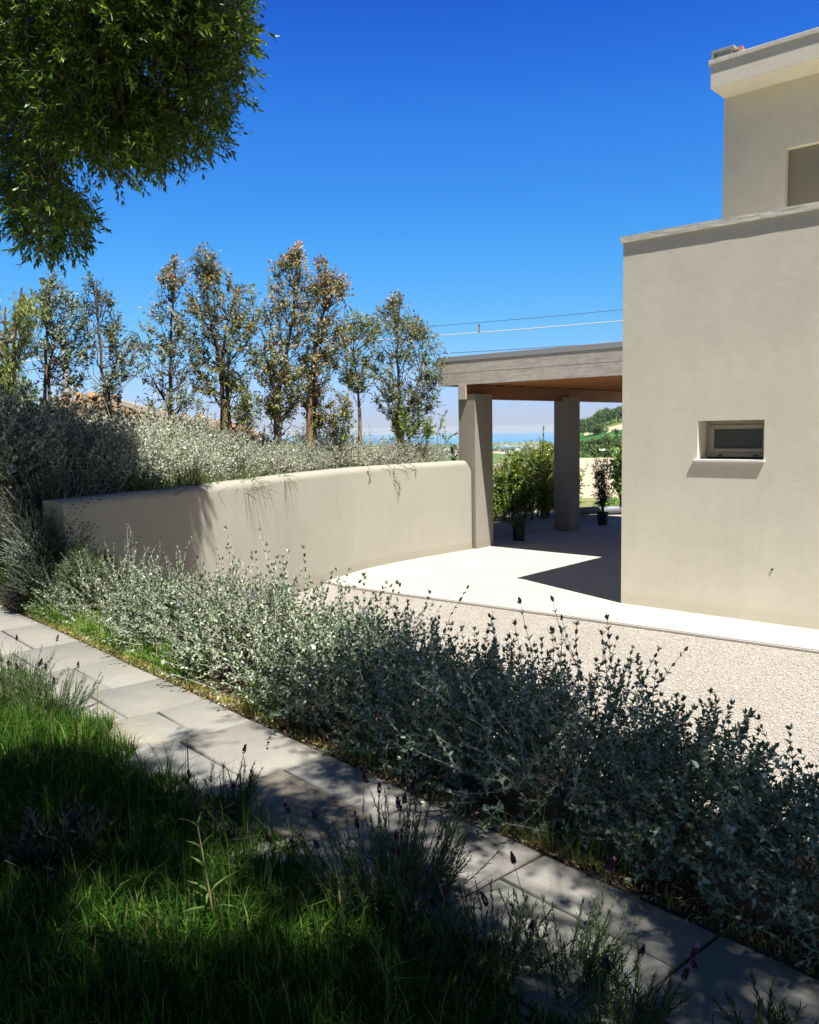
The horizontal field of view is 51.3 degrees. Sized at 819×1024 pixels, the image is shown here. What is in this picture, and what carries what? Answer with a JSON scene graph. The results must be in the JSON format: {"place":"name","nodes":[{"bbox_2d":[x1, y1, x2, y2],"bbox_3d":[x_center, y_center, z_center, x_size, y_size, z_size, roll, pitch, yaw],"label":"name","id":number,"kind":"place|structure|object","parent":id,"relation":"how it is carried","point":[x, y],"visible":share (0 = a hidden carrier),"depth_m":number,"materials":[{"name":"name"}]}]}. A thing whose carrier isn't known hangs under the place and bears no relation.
{"place":"outdoors","nodes":[
{"label":"outdoors","id":0,"kind":"place"},
{"bbox_2d":[0,506,111,625],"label":"bank grass","id":1,"kind":"structure","parent":0,"point":[30,610],"depth_m":7.51,"materials":[{"name":"green plant"}]},
{"bbox_2d":[0,539,155,630],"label":"corner soil","id":2,"kind":"structure","parent":0,"point":[111,560],"depth_m":8.46,"materials":[{"name":"brown soil"}]},
{"bbox_2d":[0,572,43,610],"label":"lavender bush","id":3,"kind":"object","parent":2,"relation":"on","point":[13,601],"visible":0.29,"depth_m":7.73,"materials":[{"name":"green plant"}]},
{"bbox_2d":[0,287,55,412],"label":"acacia tree","id":4,"kind":"object","parent":2,"relation":"on","point":[23,304],"visible":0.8,"depth_m":11.11,"materials":[{"name":"green plant"}]},
{"bbox_2d":[0,530,76,597],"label":"rosemary bush","id":5,"kind":"object","parent":2,"relation":"on","point":[28,571],"visible":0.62,"depth_m":7.61,"materials":[{"name":"green plant"}]},
{"bbox_2d":[0,483,94,545],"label":"rosemary bush","id":6,"kind":"object","parent":2,"relation":"on","point":[7,533],"visible":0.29,"depth_m":8.06,"materials":[{"name":"green plant"}]},
{"bbox_2d":[0,492,99,583],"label":"grey shrub","id":7,"kind":"object","parent":2,"relation":"on","point":[38,529],"visible":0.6,"depth_m":7.80,"materials":[{"name":"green plant"}]},
{"bbox_2d":[0,448,105,537],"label":"grey shrub","id":8,"kind":"object","parent":2,"relation":"on","point":[12,497],"visible":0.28,"depth_m":8.42,"materials":[{"name":"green plant"}]},
{"bbox_2d":[0,445,127,523],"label":"grey shrub","id":9,"kind":"object","parent":2,"relation":"on","point":[96,488],"visible":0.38,"depth_m":8.61,"materials":[{"name":"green plant"}]},
{"bbox_2d":[52,534,114,588],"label":"cotton lavender","id":10,"kind":"object","parent":2,"relation":"on","point":[70,565],"visible":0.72,"depth_m":7.46,"materials":[{"name":"green plant"}]},
{"bbox_2d":[0,655,614,1023],"bbox_3d":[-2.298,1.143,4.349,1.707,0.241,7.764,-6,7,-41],"label":"lawn grass","id":11,"kind":"structure","parent":0,"point":[147,998],"depth_m":2.64,"materials":[{"name":"green plant"}]},
{"bbox_2d":[0,634,66,705],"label":"lavender","id":12,"kind":"object","parent":11,"relation":"on","point":[3,681],"visible":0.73,"depth_m":5.13,"materials":[{"name":"green plant"}]},
{"bbox_2d":[5,661,103,721],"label":"lavender","id":13,"kind":"object","parent":11,"relation":"on","point":[46,693],"visible":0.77,"depth_m":4.88,"materials":[{"name":"green plant"}]},
{"bbox_2d":[0,792,147,895],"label":"sage plant","id":14,"kind":"object","parent":11,"relation":"on","point":[27,836],"visible":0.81,"depth_m":3.18,"materials":[{"name":"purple plant"}]},
{"bbox_2d":[0,0,278,277],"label":"ash tree","id":15,"kind":"object","parent":11,"relation":"on","point":[73,77],"visible":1,"depth_m":6.31,"materials":[{"name":"green plant"}]},
{"bbox_2d":[179,813,236,929],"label":"weed","id":16,"kind":"object","parent":11,"relation":"on","point":[208,902],"visible":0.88,"depth_m":2.71,"materials":[{"name":"green plant"}]},
{"bbox_2d":[182,744,265,816],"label":"lavender","id":17,"kind":"object","parent":11,"relation":"on","point":[234,786],"visible":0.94,"depth_m":3.63,"materials":[{"name":"green plant"}]},
{"bbox_2d":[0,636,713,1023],"bbox_3d":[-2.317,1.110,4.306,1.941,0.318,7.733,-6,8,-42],"label":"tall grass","id":18,"kind":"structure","parent":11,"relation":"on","point":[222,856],"depth_m":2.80,"materials":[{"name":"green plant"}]},
{"bbox_2d":[283,767,504,927],"bbox_3d":[-0.070,1.116,2.941,0.720,0.454,0.686,-4,7,-32],"label":"lavender","id":19,"kind":"object","parent":11,"relation":"on","point":[439,861],"visible":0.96,"depth_m":2.88,"materials":[{"name":"green plant"}]},
{"bbox_2d":[417,877,577,985],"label":"lavender","id":20,"kind":"object","parent":11,"relation":"on","point":[478,942],"visible":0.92,"depth_m":2.55,"materials":[{"name":"green plant"}]},
{"bbox_2d":[0,604,818,1023],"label":"path","id":21,"kind":"structure","parent":0,"point":[220,735],"depth_m":3.31,"materials":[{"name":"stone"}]},
{"bbox_2d":[478,851,645,1015],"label":"lavender","id":22,"kind":"object","parent":21,"relation":"on","point":[593,964],"visible":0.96,"depth_m":2.48,"materials":[{"name":"green plant"}]},
{"bbox_2d":[587,941,698,1023],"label":"lavender","id":23,"kind":"object","parent":21,"relation":"on","point":[668,997],"visible":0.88,"depth_m":2.30,"materials":[{"name":"green plant"}]},
{"bbox_2d":[687,955,818,1023],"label":"lavender","id":24,"kind":"object","parent":21,"relation":"on","point":[773,1013],"visible":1,"depth_m":2.27,"materials":[{"name":"green plant"}]},
{"bbox_2d":[0,0,818,436],"label":"sky","id":25,"kind":"structure","parent":0,"point":[484,161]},
{"bbox_2d":[266,432,553,455],"bbox_3d":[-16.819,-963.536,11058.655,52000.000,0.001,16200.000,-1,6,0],"label":"sea","id":26,"kind":"structure","parent":0,"point":[512,437],"depth_m":9904.28,"materials":[{"name":"liquid"}]},
{"bbox_2d":[70,633,818,972],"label":"bank soil","id":27,"kind":"structure","parent":0,"point":[512,797],"depth_m":3.56,"materials":[{"name":"brown soil"}]},
{"bbox_2d":[21,557,107,620],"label":"germander shrub","id":28,"kind":"object","parent":27,"relation":"on","point":[48,595],"visible":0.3,"depth_m":7.46,"materials":[{"name":"green plant"}]},
{"bbox_2d":[45,522,179,626],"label":"germander shrub","id":29,"kind":"object","parent":27,"relation":"on","point":[114,577],"visible":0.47,"depth_m":7.28,"materials":[{"name":"green plant"}]},
{"bbox_2d":[79,561,210,645],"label":"germander shrub","id":30,"kind":"object","parent":27,"relation":"on","point":[119,600],"visible":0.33,"depth_m":6.77,"materials":[{"name":"green plant"}]},
{"bbox_2d":[2,582,310,717],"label":"verge grass","id":31,"kind":"structure","parent":27,"relation":"on","point":[147,651],"depth_m":6.18,"materials":[{"name":"green plant"}]},
{"bbox_2d":[100,536,284,669],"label":"germander shrub","id":32,"kind":"object","parent":27,"relation":"on","point":[148,615],"visible":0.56,"depth_m":6.28,"materials":[{"name":"green plant"}]},
{"bbox_2d":[149,551,304,685],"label":"germander shrub","id":33,"kind":"object","parent":27,"relation":"on","point":[200,644],"visible":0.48,"depth_m":5.81,"materials":[{"name":"green plant"}]},
{"bbox_2d":[198,572,315,671],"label":"germander shrub","id":34,"kind":"object","parent":27,"relation":"on","point":[257,590],"visible":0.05,"depth_m":6.95,"materials":[{"name":"green plant"}]},
{"bbox_2d":[146,526,398,706],"bbox_3d":[-0.799,0.688,5.514,1.479,1.218,1.642,-6,7,-41],"label":"germander shrub","id":35,"kind":"object","parent":27,"relation":"on","point":[287,613],"visible":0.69,"depth_m":5.39,"materials":[{"name":"green plant"}]},
{"bbox_2d":[227,601,419,743],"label":"germander shrub","id":36,"kind":"object","parent":27,"relation":"on","point":[344,697],"visible":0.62,"depth_m":4.82,"materials":[{"name":"green plant"}]},
{"bbox_2d":[273,567,448,728],"bbox_3d":[-0.394,0.964,5.908,1.322,1.164,1.522,0,6,10],"label":"germander shrub","id":37,"kind":"object","parent":27,"relation":"on","point":[379,615],"visible":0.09,"depth_m":6.04,"materials":[{"name":"green plant"}]},
{"bbox_2d":[288,583,497,770],"bbox_3d":[-0.080,0.883,4.586,1.181,0.960,1.287,-1,6,-3],"label":"germander shrub","id":38,"kind":"object","parent":27,"relation":"on","point":[382,702],"visible":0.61,"depth_m":4.44,"materials":[{"name":"green plant"}]},
{"bbox_2d":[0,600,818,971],"bbox_3d":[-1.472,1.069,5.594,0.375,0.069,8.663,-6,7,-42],"label":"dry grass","id":39,"kind":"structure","parent":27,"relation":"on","point":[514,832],"depth_m":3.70,"materials":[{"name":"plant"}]},
{"bbox_2d":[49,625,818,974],"bbox_3d":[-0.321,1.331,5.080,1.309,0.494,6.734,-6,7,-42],"label":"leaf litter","id":40,"kind":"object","parent":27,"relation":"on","point":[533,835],"visible":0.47,"depth_m":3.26,"materials":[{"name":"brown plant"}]},
{"bbox_2d":[321,613,592,803],"bbox_3d":[0.215,0.934,4.047,1.274,0.894,1.057,-2,6,-13],"label":"germander shrub","id":41,"kind":"object","parent":27,"relation":"on","point":[471,782],"visible":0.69,"depth_m":3.97,"materials":[{"name":"green plant"}]},
{"bbox_2d":[377,631,593,774],"bbox_3d":[0.512,1.151,5.001,1.283,0.930,1.204,1,6,19],"label":"germander shrub","id":42,"kind":"object","parent":27,"relation":"on","point":[511,662],"visible":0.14,"depth_m":5.02,"materials":[{"name":"green plant"}]},
{"bbox_2d":[238,692,817,955],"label":"hedge foot grass","id":43,"kind":"structure","parent":27,"relation":"on","point":[546,828],"depth_m":3.31,"materials":[{"name":"green plant"}]},
{"bbox_2d":[489,681,662,821],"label":"germander shrub","id":44,"kind":"object","parent":27,"relation":"on","point":[566,795],"visible":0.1,"depth_m":4.51,"materials":[{"name":"green plant"}]},
{"bbox_2d":[410,595,748,860],"bbox_3d":[0.779,0.880,3.692,1.410,1.095,1.330,1,6,24],"label":"germander shrub","id":45,"kind":"object","parent":27,"relation":"on","point":[572,719],"visible":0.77,"depth_m":3.52,"materials":[{"name":"green plant"}]},
{"bbox_2d":[575,692,763,856],"bbox_3d":[1.348,1.276,4.133,0.957,0.809,0.919,3,7,37],"label":"germander shrub","id":46,"kind":"object","parent":27,"relation":"on","point":[698,821],"visible":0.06,"depth_m":4.04,"materials":[{"name":"green plant"}]},
{"bbox_2d":[541,687,818,936],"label":"germander shrub","id":47,"kind":"object","parent":27,"relation":"on","point":[705,879],"visible":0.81,"depth_m":3.07,"materials":[{"name":"green plant"}]},
{"bbox_2d":[678,713,818,967],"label":"germander shrub","id":48,"kind":"object","parent":27,"relation":"on","point":[799,916],"visible":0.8,"depth_m":2.76,"materials":[{"name":"green plant"}]},
{"bbox_2d":[693,759,818,904],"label":"germander shrub","id":49,"kind":"object","parent":27,"relation":"on","point":[795,863],"visible":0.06,"depth_m":3.71,"materials":[{"name":"green plant"}]},
{"bbox_2d":[331,422,621,511],"bbox_3d":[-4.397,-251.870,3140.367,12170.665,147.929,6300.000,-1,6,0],"label":"hills","id":50,"kind":"structure","parent":0,"point":[587,499],"depth_m":392.24,"materials":[{"name":"green plant"}]},
{"bbox_2d":[430,417,621,460],"bbox_3d":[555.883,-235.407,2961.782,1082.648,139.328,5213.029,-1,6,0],"label":"scrub","id":51,"kind":"object","parent":50,"relation":"on","point":[584,453],"visible":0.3,"depth_m":656.22,"materials":[{"name":"green plant"}]},
{"bbox_2d":[223,511,818,841],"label":"gravel","id":52,"kind":"structure","parent":0,"point":[502,530],"depth_m":8.43,"materials":[{"name":"beige gravel"}]},
{"bbox_2d":[42,461,471,634],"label":"garden wall","id":53,"kind":"structure","parent":52,"relation":"on","point":[355,519],"depth_m":12.10,"materials":[{"name":"beige paint"}]},
{"bbox_2d":[493,462,510,521],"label":"hedge plant","id":54,"kind":"object","parent":52,"relation":"on","point":[499,509],"visible":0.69,"depth_m":21.05,"materials":[{"name":"green plant"}]},
{"bbox_2d":[493,450,532,520],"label":"hedge plant","id":55,"kind":"object","parent":52,"relation":"on","point":[515,499],"visible":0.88,"depth_m":21.13,"materials":[{"name":"green plant"}]},
{"bbox_2d":[509,446,549,519],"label":"hedge plant","id":56,"kind":"object","parent":52,"relation":"on","point":[534,487],"visible":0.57,"depth_m":21.31,"materials":[{"name":"green plant"}]},
{"bbox_2d":[519,437,553,518],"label":"hedge plant","id":57,"kind":"object","parent":52,"relation":"on","point":[545,489],"visible":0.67,"depth_m":21.69,"materials":[{"name":"green plant"}]},
{"bbox_2d":[340,586,818,652],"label":"kerb","id":58,"kind":"structure","parent":52,"relation":"on","point":[721,638],"depth_m":10.05,"materials":[{"name":"white concrete"}]},
{"bbox_2d":[580,505,621,514],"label":"low wall","id":59,"kind":"structure","parent":52,"relation":"on","point":[594,510],"depth_m":22.29,"materials":[{"name":"grey"}]},
{"bbox_2d":[607,442,621,505],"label":"plant","id":60,"kind":"object","parent":52,"relation":"on","point":[615,462],"visible":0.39,"depth_m":22.29,"materials":[{"name":"green plant"}]},
{"bbox_2d":[326,518,818,650],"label":"pavement","id":61,"kind":"structure","parent":0,"point":[575,573],"depth_m":12.74,"materials":[{"name":"concrete"}]},
{"bbox_2d":[504,506,532,540],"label":"potted plant","id":62,"kind":"object","parent":61,"relation":"on","point":[519,527],"visible":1,"depth_m":17.31,"materials":[{"name":"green plant"}]},
{"bbox_2d":[437,341,622,548],"bbox_3d":[4.743,-1.272,17.222,5.432,3.690,6.495,4,7,42],"label":"carport","id":63,"kind":"object","parent":61,"relation":"on","point":[567,380],"visible":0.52,"depth_m":16.27,"materials":[{"name":"beige concrete"}]},
{"bbox_2d":[584,439,621,524],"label":"potted plant","id":64,"kind":"object","parent":61,"relation":"on","point":[600,478],"visible":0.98,"depth_m":19.79,"materials":[{"name":"green plant"}]},
{"bbox_2d":[620,27,818,629],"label":"house","id":65,"kind":"structure","parent":0,"point":[720,446],"depth_m":10.17,"materials":[{"name":"beige paint"}]},
{"bbox_2d":[706,420,764,456],"bbox_3d":[3.931,-0.874,10.159,0.780,0.435,0.085,4,7,42],"label":"window","id":66,"kind":"structure","parent":65,"relation":"in","point":[732,438],"depth_m":10.17,"materials":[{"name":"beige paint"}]},
{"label":"bed soil","id":67,"kind":"structure","parent":0,"visible":0},
{"bbox_2d":[0,382,64,502],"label":"silver shrub","id":68,"kind":"object","parent":67,"relation":"on","point":[12,448],"visible":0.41,"depth_m":8.77,"materials":[{"name":"green plant"}]},
{"bbox_2d":[0,374,85,516],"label":"silver shrub","id":69,"kind":"object","parent":67,"relation":"on","point":[32,451],"visible":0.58,"depth_m":8.82,"materials":[{"name":"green plant"}]},
{"bbox_2d":[0,391,88,496],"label":"silver shrub","id":70,"kind":"object","parent":67,"relation":"on","point":[25,408],"visible":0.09,"depth_m":9.32,"materials":[{"name":"green plant"}]},
{"bbox_2d":[0,395,112,493],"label":"silver shrub","id":71,"kind":"object","parent":67,"relation":"on","point":[56,436],"visible":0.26,"depth_m":9.14,"materials":[{"name":"green plant"}]},
{"bbox_2d":[19,269,94,409],"bbox_3d":[-5.121,-1.764,12.456,1.002,3.481,1.323,-4,6,-25],"label":"gum tree","id":72,"kind":"object","parent":67,"relation":"on","point":[48,347],"visible":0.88,"depth_m":12.26,"materials":[{"name":"green plant"}]},
{"bbox_2d":[0,380,135,492],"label":"silver shrub","id":73,"kind":"object","parent":67,"relation":"on","point":[46,412],"visible":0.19,"depth_m":9.59,"materials":[{"name":"green plant"}]},
{"bbox_2d":[0,361,151,479],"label":"silver shrub","id":74,"kind":"object","parent":67,"relation":"on","point":[73,409],"visible":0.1,"depth_m":10.17,"materials":[{"name":"green plant"}]},
{"bbox_2d":[29,410,148,492],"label":"silver shrub","id":75,"kind":"object","parent":67,"relation":"on","point":[114,460],"visible":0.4,"depth_m":9.35,"materials":[{"name":"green plant"}]},
{"bbox_2d":[15,382,165,484],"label":"silver shrub","id":76,"kind":"object","parent":67,"relation":"on","point":[108,420],"visible":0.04,"depth_m":10.61,"materials":[{"name":"green plant"}]},
{"bbox_2d":[76,270,151,421],"bbox_3d":[-4.375,-1.818,12.647,1.006,3.548,1.346,-4,6,-26],"label":"gum tree","id":77,"kind":"object","parent":67,"relation":"on","point":[111,333],"visible":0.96,"depth_m":12.56,"materials":[{"name":"green plant"}]},
{"bbox_2d":[63,409,176,492],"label":"silver shrub","id":78,"kind":"object","parent":67,"relation":"on","point":[141,461],"visible":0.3,"depth_m":9.82,"materials":[{"name":"green plant"}]},
{"bbox_2d":[84,387,182,482],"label":"silver shrub","id":79,"kind":"object","parent":67,"relation":"on","point":[144,424],"visible":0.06,"depth_m":11.34,"materials":[{"name":"green plant"}]},
{"bbox_2d":[107,457,187,495],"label":"rosemary bush","id":80,"kind":"object","parent":67,"relation":"on","point":[146,486],"visible":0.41,"depth_m":9.37,"materials":[{"name":"green plant"}]},
{"bbox_2d":[87,403,221,491],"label":"silver shrub","id":81,"kind":"object","parent":67,"relation":"on","point":[172,455],"visible":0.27,"depth_m":10.51,"materials":[{"name":"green plant"}]},
{"bbox_2d":[94,389,240,487],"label":"silver shrub","id":82,"kind":"object","parent":67,"relation":"on","point":[177,423],"visible":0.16,"depth_m":12.24,"materials":[{"name":"green plant"}]},
{"bbox_2d":[126,252,214,485],"bbox_3d":[-3.691,-2.061,13.385,1.287,3.864,1.652,-4,6,-30],"label":"gum tree","id":83,"kind":"object","parent":67,"relation":"on","point":[165,345],"visible":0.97,"depth_m":13.13,"materials":[{"name":"green plant"}]},
{"bbox_2d":[138,415,235,486],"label":"silver shrub","id":84,"kind":"object","parent":67,"relation":"on","point":[213,463],"visible":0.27,"depth_m":11.10,"materials":[{"name":"green plant"}]},
{"bbox_2d":[159,457,227,492],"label":"rosemary bush","id":85,"kind":"object","parent":67,"relation":"on","point":[197,480],"visible":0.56,"depth_m":10.11,"materials":[{"name":"green plant"}]},
{"bbox_2d":[174,239,270,479],"bbox_3d":[-3.001,-2.256,13.660,1.395,4.162,1.914,-4,6,-27],"label":"gum tree","id":86,"kind":"object","parent":67,"relation":"on","point":[229,380],"visible":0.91,"depth_m":13.46,"materials":[{"name":"green plant"}]},
{"bbox_2d":[177,409,273,479],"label":"silver shrub","id":87,"kind":"object","parent":67,"relation":"on","point":[237,450],"visible":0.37,"depth_m":12.03,"materials":[{"name":"green plant"}]},
{"bbox_2d":[202,454,276,499],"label":"shrub","id":88,"kind":"object","parent":67,"relation":"on","point":[244,476],"visible":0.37,"depth_m":11.01,"materials":[{"name":"green plant"}]},
{"bbox_2d":[228,383,271,475],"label":"gum bush","id":89,"kind":"object","parent":67,"relation":"on","point":[245,399],"visible":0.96,"depth_m":13.03,"materials":[{"name":"green plant"}]},
{"bbox_2d":[236,418,304,475],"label":"silver shrub","id":90,"kind":"object","parent":67,"relation":"on","point":[263,437],"visible":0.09,"depth_m":14.82,"materials":[{"name":"green plant"}]},
{"bbox_2d":[228,428,312,479],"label":"silver shrub","id":91,"kind":"object","parent":67,"relation":"on","point":[274,456],"visible":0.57,"depth_m":12.99,"materials":[{"name":"green plant"}]},
{"bbox_2d":[241,237,326,468],"bbox_3d":[-2.069,-2.345,14.058,1.479,4.241,1.525,-1,6,0],"label":"gum tree","id":92,"kind":"object","parent":67,"relation":"on","point":[276,407],"visible":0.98,"depth_m":13.89,"materials":[{"name":"green plant"}]},
{"bbox_2d":[306,396,313,444],"bbox_3d":[-1.681,-1.536,14.316,0.120,0.832,0.114,-1,6,0],"label":"tree stake","id":93,"kind":"object","parent":92,"relation":"attached to","point":[309,424],"visible":0.9,"depth_m":14.27,"materials":[{"name":"brown wood"}]},
{"bbox_2d":[263,422,339,473],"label":"silver shrub","id":94,"kind":"object","parent":67,"relation":"on","point":[313,458],"visible":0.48,"depth_m":13.80,"materials":[{"name":"green plant"}]},
{"bbox_2d":[291,252,354,470],"bbox_3d":[-1.465,-2.318,14.498,1.091,4.068,1.342,-1,6,0],"label":"gum tree","id":95,"kind":"object","parent":67,"relation":"on","point":[313,387],"visible":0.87,"depth_m":14.28,"materials":[{"name":"green plant"}]},
{"bbox_2d":[285,413,364,469],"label":"silver shrub","id":96,"kind":"object","parent":67,"relation":"on","point":[319,438],"visible":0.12,"depth_m":15.80,"materials":[{"name":"green plant"}]},
{"bbox_2d":[319,387,357,467],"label":"gum bush","id":97,"kind":"object","parent":67,"relation":"on","point":[343,413],"visible":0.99,"depth_m":14.50,"materials":[{"name":"green plant"}]},
{"bbox_2d":[302,432,375,470],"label":"silver shrub","id":98,"kind":"object","parent":67,"relation":"on","point":[342,456],"visible":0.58,"depth_m":14.63,"materials":[{"name":"green plant"}]},
{"bbox_2d":[334,306,385,465],"bbox_3d":[-0.899,-2.025,15.305,0.939,3.319,1.350,-2,6,-9],"label":"gum tree","id":99,"kind":"object","parent":67,"relation":"on","point":[350,376],"visible":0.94,"depth_m":15.11,"materials":[{"name":"green plant"}]},
{"bbox_2d":[336,425,407,466],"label":"silver shrub","id":100,"kind":"object","parent":67,"relation":"on","point":[378,455],"visible":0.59,"depth_m":15.22,"materials":[{"name":"green plant"}]},
{"bbox_2d":[368,430,426,464],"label":"silver shrub","id":101,"kind":"object","parent":67,"relation":"on","point":[408,453],"visible":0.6,"depth_m":15.75,"materials":[{"name":"green plant"}]},
{"bbox_2d":[361,289,448,459],"bbox_3d":[-0.076,-2.303,16.049,1.651,3.742,1.902,-1,6,0],"label":"gum tree","id":102,"kind":"object","parent":67,"relation":"on","point":[428,378],"visible":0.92,"depth_m":15.95,"materials":[{"name":"green plant"}]},
{"bbox_2d":[388,404,440,460],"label":"gum bush","id":103,"kind":"object","parent":67,"relation":"on","point":[409,432],"visible":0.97,"depth_m":15.86,"materials":[{"name":"green plant"}]},
{"bbox_2d":[401,431,449,462],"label":"silver shrub","id":104,"kind":"object","parent":67,"relation":"on","point":[435,455],"visible":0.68,"depth_m":16.17,"materials":[{"name":"green plant"}]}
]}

